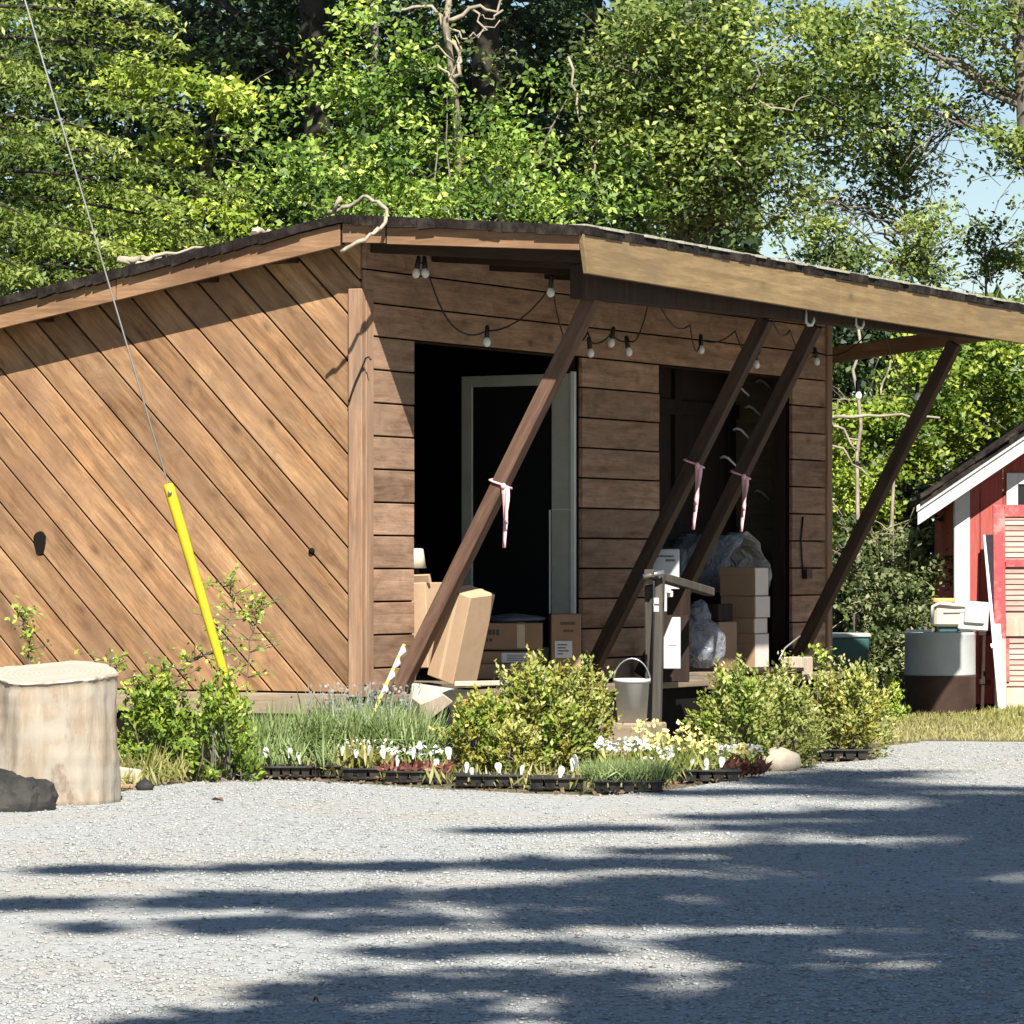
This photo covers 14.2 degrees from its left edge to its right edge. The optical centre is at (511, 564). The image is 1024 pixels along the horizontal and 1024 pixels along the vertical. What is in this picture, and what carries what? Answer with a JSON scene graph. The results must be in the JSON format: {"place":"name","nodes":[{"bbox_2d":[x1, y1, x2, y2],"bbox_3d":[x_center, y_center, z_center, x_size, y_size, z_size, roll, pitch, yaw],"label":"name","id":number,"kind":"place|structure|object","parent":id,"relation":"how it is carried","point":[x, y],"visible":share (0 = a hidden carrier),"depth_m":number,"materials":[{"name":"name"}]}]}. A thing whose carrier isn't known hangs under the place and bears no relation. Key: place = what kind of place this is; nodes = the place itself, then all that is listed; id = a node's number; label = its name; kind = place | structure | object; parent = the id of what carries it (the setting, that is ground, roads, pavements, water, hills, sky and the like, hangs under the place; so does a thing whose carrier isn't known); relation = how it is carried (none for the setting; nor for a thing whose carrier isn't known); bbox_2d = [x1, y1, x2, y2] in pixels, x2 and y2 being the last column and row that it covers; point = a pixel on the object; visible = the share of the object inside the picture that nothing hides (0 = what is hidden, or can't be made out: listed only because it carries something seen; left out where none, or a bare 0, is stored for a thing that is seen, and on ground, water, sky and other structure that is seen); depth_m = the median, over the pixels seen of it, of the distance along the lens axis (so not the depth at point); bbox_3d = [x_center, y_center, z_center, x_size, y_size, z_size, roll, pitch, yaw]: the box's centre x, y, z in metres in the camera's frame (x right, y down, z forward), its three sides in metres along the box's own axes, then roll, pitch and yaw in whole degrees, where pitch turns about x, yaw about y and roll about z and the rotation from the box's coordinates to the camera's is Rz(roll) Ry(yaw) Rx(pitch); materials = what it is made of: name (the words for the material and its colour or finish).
{"place":"outdoors","nodes":[
{"label":"outdoors","id":0,"kind":"place"},
{"bbox_2d":[0,741,1023,1023],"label":"gravel yard","id":1,"kind":"structure","parent":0,"point":[912,889],"depth_m":14.62,"materials":[{"name":"gravel"}]},
{"bbox_2d":[0,768,58,811],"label":"boulder","id":2,"kind":"object","parent":1,"relation":"on","point":[19,793],"visible":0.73,"depth_m":19.98,"materials":[{"name":"stone"}]},
{"bbox_2d":[762,747,800,771],"bbox_3d":[1.564,1.135,23.902,0.245,0.150,0.203,0,0,0],"label":"boulder","id":3,"kind":"object","parent":1,"relation":"on","point":[783,759],"visible":0.83,"depth_m":23.82,"materials":[{"name":"stone"}]},
{"bbox_2d":[0,0,1023,555],"label":"sky","id":4,"kind":"structure","parent":0,"point":[976,196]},
{"bbox_2d":[119,612,1023,795],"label":"ground","id":5,"kind":"structure","parent":0,"point":[450,785],"depth_m":23.17,"materials":[{"name":"soil"}]},
{"bbox_2d":[5,595,51,664],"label":"leafy sprig","id":6,"kind":"object","parent":5,"relation":"on","point":[29,634],"visible":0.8,"depth_m":22.98,"materials":[{"name":"green plant"}]},
{"bbox_2d":[0,661,120,805],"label":"log stump","id":7,"kind":"object","parent":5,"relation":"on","point":[58,727],"visible":0.92,"depth_m":20.50,"materials":[{"name":"brown wood"}]},
{"bbox_2d":[74,648,175,763],"bbox_3d":[-2.183,0.834,23.216,0.576,0.733,0.198,0,0,0],"label":"leafy sprig","id":8,"kind":"object","parent":5,"relation":"on","point":[121,665],"visible":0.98,"depth_m":23.20,"materials":[{"name":"green plant"}]},
{"bbox_2d":[0,0,259,296],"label":"hemlock tree","id":9,"kind":"object","parent":5,"relation":"on","point":[32,276],"visible":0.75,"depth_m":32.35,"materials":[{"name":"green plant"}]},
{"bbox_2d":[119,738,173,782],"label":"dry weed","id":10,"kind":"object","parent":5,"relation":"on","point":[131,763],"visible":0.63,"depth_m":22.56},
{"bbox_2d":[12,42,289,273],"bbox_3d":[-3.069,-1.550,35.436,2.397,5.707,2.231,0,0,0],"label":"maple tree","id":11,"kind":"object","parent":5,"relation":"on","point":[219,92],"visible":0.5,"depth_m":35.06,"materials":[{"name":"green plant"}]},
{"bbox_2d":[117,656,211,779],"bbox_3d":[-1.990,0.876,23.178,0.608,0.722,0.692,0,0,0],"label":"wild shrub","id":12,"kind":"object","parent":5,"relation":"on","point":[155,694],"visible":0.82,"depth_m":23.11,"materials":[{"name":"green plant"}]},
{"bbox_2d":[142,638,243,752],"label":"leafy sprig","id":13,"kind":"object","parent":5,"relation":"on","point":[182,656],"visible":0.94,"depth_m":23.20,"materials":[{"name":"green plant"}]},
{"bbox_2d":[0,0,432,237],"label":"dark fir tree","id":14,"kind":"object","parent":5,"relation":"on","point":[271,50],"visible":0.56,"depth_m":40.16,"materials":[{"name":"green plant"}]},
{"bbox_2d":[172,659,268,781],"bbox_3d":[-1.621,0.895,22.819,0.494,0.749,0.668,0,0,-18],"label":"wild shrub","id":15,"kind":"object","parent":5,"relation":"on","point":[215,715],"visible":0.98,"depth_m":22.75,"materials":[{"name":"green plant"}]},
{"bbox_2d":[192,563,256,727],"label":"leafy sprig","id":16,"kind":"object","parent":5,"relation":"on","point":[233,600],"visible":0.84,"depth_m":23.60,"materials":[{"name":"green plant"}]},
{"bbox_2d":[204,705,300,774],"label":"grassy plant","id":17,"kind":"object","parent":5,"relation":"on","point":[257,734],"visible":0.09,"depth_m":23.48,"materials":[{"name":"plant"}]},
{"bbox_2d":[218,590,287,723],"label":"leafy sprig","id":18,"kind":"object","parent":5,"relation":"on","point":[246,617],"visible":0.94,"depth_m":23.70,"materials":[{"name":"green plant"}]},
{"bbox_2d":[231,764,313,776],"bbox_3d":[-1.358,1.165,23.249,0.462,0.062,0.300,0,0,0],"label":"nursery tray","id":19,"kind":"object","parent":5,"relation":"on","point":[282,770],"visible":0.64,"depth_m":23.12,"materials":[{"name":"black plastic"}]},
{"bbox_2d":[246,696,334,772],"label":"grassy plant","id":20,"kind":"object","parent":5,"relation":"on","point":[300,731],"visible":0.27,"depth_m":23.58,"materials":[{"name":"plant"}]},
{"bbox_2d":[260,698,365,772],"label":"grassy plant","id":21,"kind":"object","parent":5,"relation":"on","point":[319,741],"visible":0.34,"depth_m":23.59,"materials":[{"name":"plant"}]},
{"bbox_2d":[185,0,486,222],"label":"alder tree","id":22,"kind":"object","parent":5,"relation":"on","point":[373,98],"visible":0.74,"depth_m":36.15,"materials":[{"name":"green plant"}]},
{"bbox_2d":[290,678,393,724],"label":"lavender","id":23,"kind":"object","parent":5,"relation":"on","point":[329,691],"visible":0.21,"depth_m":24.13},
{"bbox_2d":[292,692,402,771],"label":"grassy plant","id":24,"kind":"object","parent":5,"relation":"on","point":[346,735],"visible":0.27,"depth_m":23.65,"materials":[{"name":"plant"}]},
{"bbox_2d":[326,689,436,774],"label":"grassy plant","id":25,"kind":"object","parent":5,"relation":"on","point":[374,736],"visible":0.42,"depth_m":23.66,"materials":[{"name":"plant"}]},
{"bbox_2d":[0,0,764,296],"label":"wood","id":26,"kind":"object","parent":5,"relation":"on","point":[750,242],"visible":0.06,"depth_m":51.80,"materials":[{"name":"green plant"}]},
{"bbox_2d":[346,700,460,776],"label":"grassy plant","id":27,"kind":"object","parent":5,"relation":"on","point":[423,732],"visible":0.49,"depth_m":23.56,"materials":[{"name":"plant"}]},
{"bbox_2d":[383,770,445,781],"bbox_3d":[-0.537,1.165,22.699,0.347,0.062,0.260,0,0,0],"label":"nursery tray","id":28,"kind":"object","parent":5,"relation":"on","point":[403,775],"visible":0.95,"depth_m":22.59,"materials":[{"name":"black plastic"}]},
{"bbox_2d":[383,0,524,218],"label":"bare tree","id":29,"kind":"object","parent":5,"relation":"on","point":[445,19],"visible":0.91,"depth_m":36.21,"materials":[{"name":"beige plant"}]},
{"bbox_2d":[216,51,693,233],"bbox_3d":[-0.500,-1.631,35.907,4.289,5.863,4.211,0,0,0],"label":"leafy shrub","id":30,"kind":"object","parent":5,"relation":"on","point":[448,195],"visible":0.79,"depth_m":35.30,"materials":[{"name":"green plant"}]},
{"bbox_2d":[435,689,489,734],"bbox_3d":[-0.298,0.868,24.200,0.347,0.274,0.296,0,0,0],"label":"rubble","id":31,"kind":"object","parent":5,"relation":"on","point":[450,694],"visible":0.24,"depth_m":24.10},
{"bbox_2d":[412,688,451,723],"bbox_3d":[-0.475,0.817,24.006,0.235,0.138,0.120,-26,29,-18],"label":"wood chunk","id":32,"kind":"object","parent":31,"relation":"on","point":[434,697],"visible":0.76,"depth_m":23.96,"materials":[{"name":"wood"}]},
{"bbox_2d":[424,682,512,772],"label":"potted shrub","id":33,"kind":"object","parent":5,"relation":"on","point":[472,724],"visible":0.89,"depth_m":22.70,"materials":[{"name":"green plant"}]},
{"bbox_2d":[120,735,820,790],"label":"bed grass","id":34,"kind":"structure","parent":5,"relation":"on","point":[126,777],"depth_m":22.55,"materials":[{"name":"plant"}]},
{"bbox_2d":[453,772,525,785],"bbox_3d":[-0.122,1.165,22.302,0.395,0.062,0.280,0,0,0],"label":"nursery tray","id":35,"kind":"object","parent":5,"relation":"on","point":[489,779],"visible":0.88,"depth_m":22.18,"materials":[{"name":"black plastic"}]},
{"bbox_2d":[347,0,634,221],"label":"dark fir tree","id":36,"kind":"object","parent":5,"relation":"on","point":[505,23],"visible":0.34,"depth_m":41.99,"materials":[{"name":"green plant"}]},
{"bbox_2d":[0,214,1023,761],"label":"wooden shed","id":37,"kind":"structure","parent":5,"relation":"on","point":[338,434],"depth_m":25.70,"materials":[{"name":"brown wood"}]},
{"bbox_2d":[327,195,388,252],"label":"dead vine","id":38,"kind":"object","parent":37,"relation":"on","point":[352,205],"visible":1,"depth_m":24.60,"materials":[{"name":"plant"}]},
{"bbox_2d":[410,574,441,667],"bbox_3d":[-0.552,0.350,25.502,0.240,0.581,0.248,-2,-1,30],"label":"carton","id":39,"kind":"object","parent":37,"relation":"on","point":[426,588],"visible":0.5,"depth_m":25.38,"materials":[{"name":"cardboard"}]},
{"bbox_2d":[427,585,494,684],"bbox_3d":[-0.311,0.425,25.087,0.200,0.562,0.262,20,15,32],"label":"carton","id":40,"kind":"object","parent":37,"relation":"on","point":[458,647],"visible":0.99,"depth_m":25.00,"materials":[{"name":"cardboard"}]},
{"bbox_2d":[477,664,525,678],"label":"carton","id":41,"kind":"object","parent":37,"relation":"on","point":[486,671],"visible":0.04,"depth_m":26.55,"materials":[{"name":"cardboard"}]},
{"bbox_2d":[480,650,537,663],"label":"carton","id":42,"kind":"object","parent":41,"relation":"on","point":[503,656],"visible":0.73,"depth_m":26.60,"materials":[{"name":"brown cardboard"}]},
{"bbox_2d":[484,622,543,649],"bbox_3d":[-0.029,0.462,26.819,0.461,0.174,0.401,0,0,2],"label":"carton","id":43,"kind":"object","parent":42,"relation":"on","point":[510,635],"visible":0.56,"depth_m":26.62,"materials":[{"name":"brown cardboard"}]},
{"bbox_2d":[462,372,575,676],"bbox_3d":[0.049,-0.270,27.604,0.908,2.040,0.060,0,0,33],"label":"door","id":44,"kind":"structure","parent":37,"relation":"in","point":[535,573],"depth_m":27.57,"materials":[{"name":"paint"}]},
{"bbox_2d":[548,613,580,673],"bbox_3d":[0.346,0.515,26.898,0.196,0.392,0.304,0,0,-3],"label":"carton","id":45,"kind":"object","parent":37,"relation":"on","point":[564,636],"visible":0.95,"depth_m":26.75,"materials":[{"name":"brown cardboard"}]},
{"bbox_2d":[663,617,680,668],"bbox_3d":[1.035,0.505,26.523,0.110,0.335,0.054,0,0,3],"label":"leaning board","id":46,"kind":"object","parent":37,"relation":"on","point":[672,650],"visible":0.97,"depth_m":26.50,"materials":[{"name":"white plastic"}]},
{"bbox_2d":[663,612,688,681],"bbox_3d":[1.065,0.546,27.310,0.232,0.461,0.220,0,0,3],"label":"carton","id":47,"kind":"object","parent":37,"relation":"on","point":[681,674],"visible":0.3,"depth_m":27.20,"materials":[{"name":"cardboard"}]},
{"bbox_2d":[652,549,679,611],"bbox_3d":[1.025,0.103,27.299,0.179,0.418,0.202,0,0,3],"label":"white carton","id":48,"kind":"object","parent":47,"relation":"on","point":[667,561],"visible":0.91,"depth_m":27.20,"materials":[{"name":"cardboard"}]},
{"bbox_2d":[412,256,951,399],"bbox_3d":[1.725,-1.509,28.123,1.229,0.760,7.681,0,0,28],"label":"string light","id":49,"kind":"object","parent":37,"relation":"hanging from","point":[550,291],"visible":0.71,"depth_m":26.68,"materials":[{"name":"black"}]},
{"bbox_2d":[666,531,771,603],"bbox_3d":[1.488,0.249,30.007,0.581,1.002,0.768,0,0,28],"label":"sheeted bundle","id":50,"kind":"object","parent":37,"relation":"on","point":[735,549],"visible":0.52,"depth_m":29.79,"materials":[{"name":"grey plastic"}]},
{"bbox_2d":[724,667,803,676],"bbox_3d":[1.692,0.761,29.059,0.470,0.058,0.800,0,0,28],"label":"table","id":51,"kind":"object","parent":37,"relation":"on","point":[799,670],"visible":0.41,"depth_m":29.01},
{"bbox_2d":[689,621,736,671],"bbox_3d":[1.399,0.575,28.900,0.273,0.351,0.300,0,0,28],"label":"carton","id":52,"kind":"object","parent":51,"relation":"on","point":[729,629],"visible":0.44,"depth_m":28.81,"materials":[{"name":"brown cardboard"}]},
{"bbox_2d":[737,633,768,667],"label":"carton","id":53,"kind":"object","parent":51,"relation":"on","point":[753,650],"visible":0.61,"depth_m":29.14,"materials":[{"name":"cardboard"}]},
{"bbox_2d":[726,618,766,633],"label":"carton","id":54,"kind":"object","parent":53,"relation":"on","point":[751,625],"visible":0.67,"depth_m":29.15,"materials":[{"name":"cardboard"}]},
{"bbox_2d":[721,596,769,617],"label":"carton","id":55,"kind":"object","parent":54,"relation":"on","point":[751,606],"visible":0.89,"depth_m":29.16,"materials":[{"name":"cardboard"}]},
{"bbox_2d":[719,567,767,595],"bbox_3d":[1.656,0.118,29.282,0.281,0.204,0.243,0,0,27],"label":"carton","id":56,"kind":"object","parent":55,"relation":"on","point":[743,581],"visible":1,"depth_m":29.18,"materials":[{"name":"cardboard"}]},
{"bbox_2d":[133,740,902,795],"bbox_3d":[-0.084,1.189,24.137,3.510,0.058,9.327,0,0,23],"label":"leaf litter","id":57,"kind":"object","parent":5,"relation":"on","point":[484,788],"visible":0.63,"depth_m":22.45,"materials":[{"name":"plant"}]},
{"bbox_2d":[480,714,560,773],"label":"potted shrub","id":58,"kind":"object","parent":5,"relation":"on","point":[509,731],"visible":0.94,"depth_m":22.57,"materials":[{"name":"green plant"}]},
{"bbox_2d":[471,644,606,774],"bbox_3d":[0.151,0.842,22.974,0.759,0.805,0.652,0,0,0],"label":"potted shrub","id":59,"kind":"object","parent":5,"relation":"on","point":[537,687],"visible":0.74,"depth_m":22.86,"materials":[{"name":"green plant"}]},
{"bbox_2d":[528,775,584,788],"bbox_3d":[0.240,1.165,22.007,0.309,0.062,0.280,0,0,0],"label":"nursery tray","id":60,"kind":"object","parent":5,"relation":"on","point":[536,781],"visible":0.88,"depth_m":21.89,"materials":[{"name":"black plastic"}]},
{"bbox_2d":[540,651,634,773],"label":"potted shrub","id":61,"kind":"object","parent":5,"relation":"on","point":[598,691],"visible":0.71,"depth_m":23.03,"materials":[{"name":"green plant"}]},
{"bbox_2d":[503,0,706,228],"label":"dark fir tree","id":62,"kind":"object","parent":5,"relation":"on","point":[598,3],"visible":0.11,"depth_m":42.81,"materials":[{"name":"green plant"}]},
{"bbox_2d":[592,778,665,791],"bbox_3d":[0.616,1.165,21.714,0.389,0.062,0.270,0,0,0],"label":"nursery tray","id":63,"kind":"object","parent":5,"relation":"on","point":[655,785],"visible":0.93,"depth_m":21.60,"materials":[{"name":"black plastic"}]},
{"bbox_2d":[575,756,627,786],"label":"needle plant","id":64,"kind":"object","parent":63,"relation":"in","point":[589,772],"visible":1,"depth_m":21.62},
{"bbox_2d":[608,754,663,784],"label":"needle plant","id":65,"kind":"object","parent":63,"relation":"in","point":[641,774],"visible":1,"depth_m":21.60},
{"bbox_2d":[633,758,682,784],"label":"needle plant","id":66,"kind":"object","parent":63,"relation":"in","point":[660,773],"visible":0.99,"depth_m":21.66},
{"bbox_2d":[597,721,666,757],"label":"paving block","id":67,"kind":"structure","parent":5,"relation":"on","point":[625,729],"depth_m":24.76,"materials":[{"name":"concrete"}]},
{"bbox_2d":[613,658,650,722],"bbox_3d":[0.729,0.759,24.900,0.235,0.389,0.226,0,0,0],"label":"bucket","id":68,"kind":"object","parent":67,"relation":"on","point":[632,698],"visible":0.98,"depth_m":24.82,"materials":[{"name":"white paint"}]},
{"bbox_2d":[642,569,714,721],"bbox_3d":[1.035,0.617,26.526,0.248,1.177,1.342,0,0,17],"label":"wooden stand","id":69,"kind":"object","parent":5,"relation":"on","point":[678,601],"visible":0.87,"depth_m":26.19,"materials":[{"name":"wood"}]},
{"bbox_2d":[548,0,861,260],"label":"apple tree","id":70,"kind":"object","parent":5,"relation":"on","point":[696,219],"visible":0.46,"depth_m":36.17,"materials":[{"name":"green plant"}]},
{"bbox_2d":[675,768,741,780],"bbox_3d":[1.067,1.165,22.808,0.409,0.062,0.270,0,0,0],"label":"nursery tray","id":71,"kind":"object","parent":5,"relation":"on","point":[732,774],"visible":0.69,"depth_m":22.69,"materials":[{"name":"black plastic"}]},
{"bbox_2d":[661,735,713,783],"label":"yellow flower plant","id":72,"kind":"object","parent":71,"relation":"in","point":[687,764],"visible":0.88,"depth_m":22.76,"materials":[{"name":"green plant"}]},
{"bbox_2d":[689,671,737,738],"bbox_3d":[1.282,0.971,28.405,0.480,0.459,0.340,0,0,28],"label":"crate","id":73,"kind":"object","parent":5,"relation":"on","point":[697,675],"visible":0.18,"depth_m":28.22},
{"bbox_2d":[689,599,725,667],"bbox_3d":[1.322,0.475,28.491,0.334,0.480,0.270,0,0,0],"label":"plastic bag","id":74,"kind":"object","parent":73,"relation":"on","point":[704,651],"visible":0.89,"depth_m":28.43,"materials":[{"name":"grey"}]},
{"bbox_2d":[681,653,783,763],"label":"potted shrub","id":75,"kind":"object","parent":5,"relation":"on","point":[752,714],"visible":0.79,"depth_m":23.81,"materials":[{"name":"green plant"}]},
{"bbox_2d":[573,0,927,244],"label":"yellow leaf tree","id":76,"kind":"object","parent":5,"relation":"on","point":[718,112],"visible":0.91,"depth_m":35.78,"materials":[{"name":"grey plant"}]},
{"bbox_2d":[725,650,831,767],"bbox_3d":[1.572,0.880,24.201,0.645,0.763,0.569,0,0,0],"label":"potted shrub","id":77,"kind":"object","parent":5,"relation":"on","point":[789,727],"visible":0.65,"depth_m":24.14,"materials":[{"name":"green plant"}]},
{"bbox_2d":[809,747,870,758],"bbox_3d":[2.009,1.165,25.361,0.400,0.062,0.260,0,0,0],"label":"nursery tray","id":78,"kind":"object","parent":5,"relation":"on","point":[837,753],"visible":0.72,"depth_m":25.25,"materials":[{"name":"black plastic"}]},
{"bbox_2d":[772,198,921,627],"bbox_3d":[3.139,-1.130,40.129,1.782,4.863,1.423,0,0,18],"label":"sapling tree","id":79,"kind":"object","parent":5,"relation":"on","point":[839,255],"visible":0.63,"depth_m":39.85,"materials":[{"name":"green plant"}]},
{"bbox_2d":[795,653,900,760],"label":"potted shrub","id":80,"kind":"object","parent":5,"relation":"on","point":[850,719],"visible":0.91,"depth_m":25.38,"materials":[{"name":"green plant"}]},
{"bbox_2d":[832,633,870,710],"bbox_3d":[2.737,0.879,33.600,0.380,0.643,0.340,0,0,0],"label":"bin","id":81,"kind":"object","parent":5,"relation":"on","point":[853,647],"visible":0.42,"depth_m":33.45,"materials":[{"name":"plastic"}]},
{"bbox_2d":[739,53,1008,400],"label":"sapling tree","id":82,"kind":"object","parent":5,"relation":"on","point":[890,163],"visible":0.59,"depth_m":41.83,"materials":[{"name":"green plant"}]},
{"bbox_2d":[832,357,934,632],"bbox_3d":[2.967,-0.255,35.642,1.403,3.111,1.520,0,0,0],"label":"broadleaf shrub","id":83,"kind":"object","parent":5,"relation":"on","point":[851,426],"visible":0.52,"depth_m":35.54,"materials":[{"name":"green plant"}]},
{"bbox_2d":[832,329,939,632],"bbox_3d":[3.080,-0.429,34.641,1.010,3.219,0.447,0,0,-13],"label":"dead sapling","id":84,"kind":"object","parent":5,"relation":"on","point":[860,415],"visible":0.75,"depth_m":34.76,"materials":[{"name":"wood"}]},
{"bbox_2d":[832,481,952,701],"bbox_3d":[3.112,0.201,34.243,1.549,2.204,1.879,0,0,0],"label":"vine thicket","id":85,"kind":"object","parent":5,"relation":"on","point":[895,586],"visible":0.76,"depth_m":34.08,"materials":[{"name":"green plant"}]},
{"bbox_2d":[818,261,971,635],"bbox_3d":[3.462,-0.832,39.551,2.861,4.270,3.243,0,0,0],"label":"dark cedar tree","id":86,"kind":"object","parent":5,"relation":"on","point":[849,336],"visible":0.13,"depth_m":39.01,"materials":[{"name":"green plant"}]},
{"bbox_2d":[880,671,911,719],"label":"weed","id":87,"kind":"object","parent":5,"relation":"on","point":[894,705],"visible":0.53,"depth_m":31.76,"materials":[{"name":"green plant"}]},
{"bbox_2d":[774,0,1023,201],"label":"oak tree","id":88,"kind":"object","parent":5,"relation":"on","point":[986,84],"visible":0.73,"depth_m":40.91,"materials":[{"name":"green plant"}]},
{"bbox_2d":[842,191,985,629],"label":"sapling tree","id":89,"kind":"object","parent":5,"relation":"on","point":[921,256],"visible":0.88,"depth_m":40.88,"materials":[{"name":"green plant"}]},
{"bbox_2d":[807,703,1023,744],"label":"grass","id":90,"kind":"structure","parent":5,"relation":"on","point":[1009,714],"depth_m":30.13,"materials":[{"name":"plant"}]},
{"bbox_2d":[832,283,1023,660],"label":"thicket","id":91,"kind":"object","parent":5,"relation":"on","point":[1001,295],"depth_m":51.27,"materials":[{"name":"green plant"}]},
{"bbox_2d":[834,288,1023,555],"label":"broadleaf shrub","id":92,"kind":"object","parent":5,"relation":"on","point":[986,363],"visible":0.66,"depth_m":36.03,"materials":[{"name":"green plant"}]},
{"bbox_2d":[904,632,975,714],"bbox_3d":[3.461,0.871,33.150,0.581,0.658,0.581,0,0,0],"label":"barrel","id":93,"kind":"object","parent":5,"relation":"on","point":[939,671],"visible":0.93,"depth_m":32.90,"materials":[{"name":"metal"}]},
{"bbox_2d":[930,598,988,631],"bbox_3d":[3.618,0.405,33.114,0.492,0.274,0.273,0,0,0],"label":"plastic tub","id":94,"kind":"object","parent":93,"relation":"on","point":[949,615],"visible":1,"depth_m":33.02,"materials":[{"name":"beige plastic"}]},
{"bbox_2d":[899,420,1023,709],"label":"red outbuilding","id":95,"kind":"structure","parent":5,"relation":"on","point":[965,496],"depth_m":33.93,"materials":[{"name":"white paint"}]},
{"bbox_2d":[1006,473,1023,504],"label":"window","id":96,"kind":"structure","parent":95,"relation":"in","point":[1014,481],"depth_m":33.90,"materials":[{"name":"white paint"}]},
{"bbox_2d":[937,190,1023,427],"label":"sapling tree","id":97,"kind":"object","parent":5,"relation":"on","point":[1003,259],"visible":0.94,"depth_m":41.94,"materials":[{"name":"green plant"}]},
{"bbox_2d":[983,535,1005,707],"bbox_3d":[3.950,0.466,33.498,0.100,1.549,0.024,-1,-23,0],"label":"white board","id":98,"kind":"object","parent":5,"relation":"on","point":[997,645],"visible":0.73,"depth_m":33.46,"materials":[{"name":"paint"}]},
{"bbox_2d":[993,505,1023,709],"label":"louvred door","id":99,"kind":"structure","parent":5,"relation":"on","point":[1008,557],"depth_m":33.52,"materials":[{"name":"red wood"}]},
{"bbox_3d":[-4.299,-3.750,22.920,2.200,10.100,0.320,0,0,0],"label":"utility pole","id":100,"kind":"object","parent":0,"visible":0},
{"bbox_2d":[24,0,253,773],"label":"guy wire","id":101,"kind":"object","parent":100,"relation":"attached to","point":[180,527],"visible":0.89,"depth_m":22.88,"materials":[{"name":"yellow plastic"}]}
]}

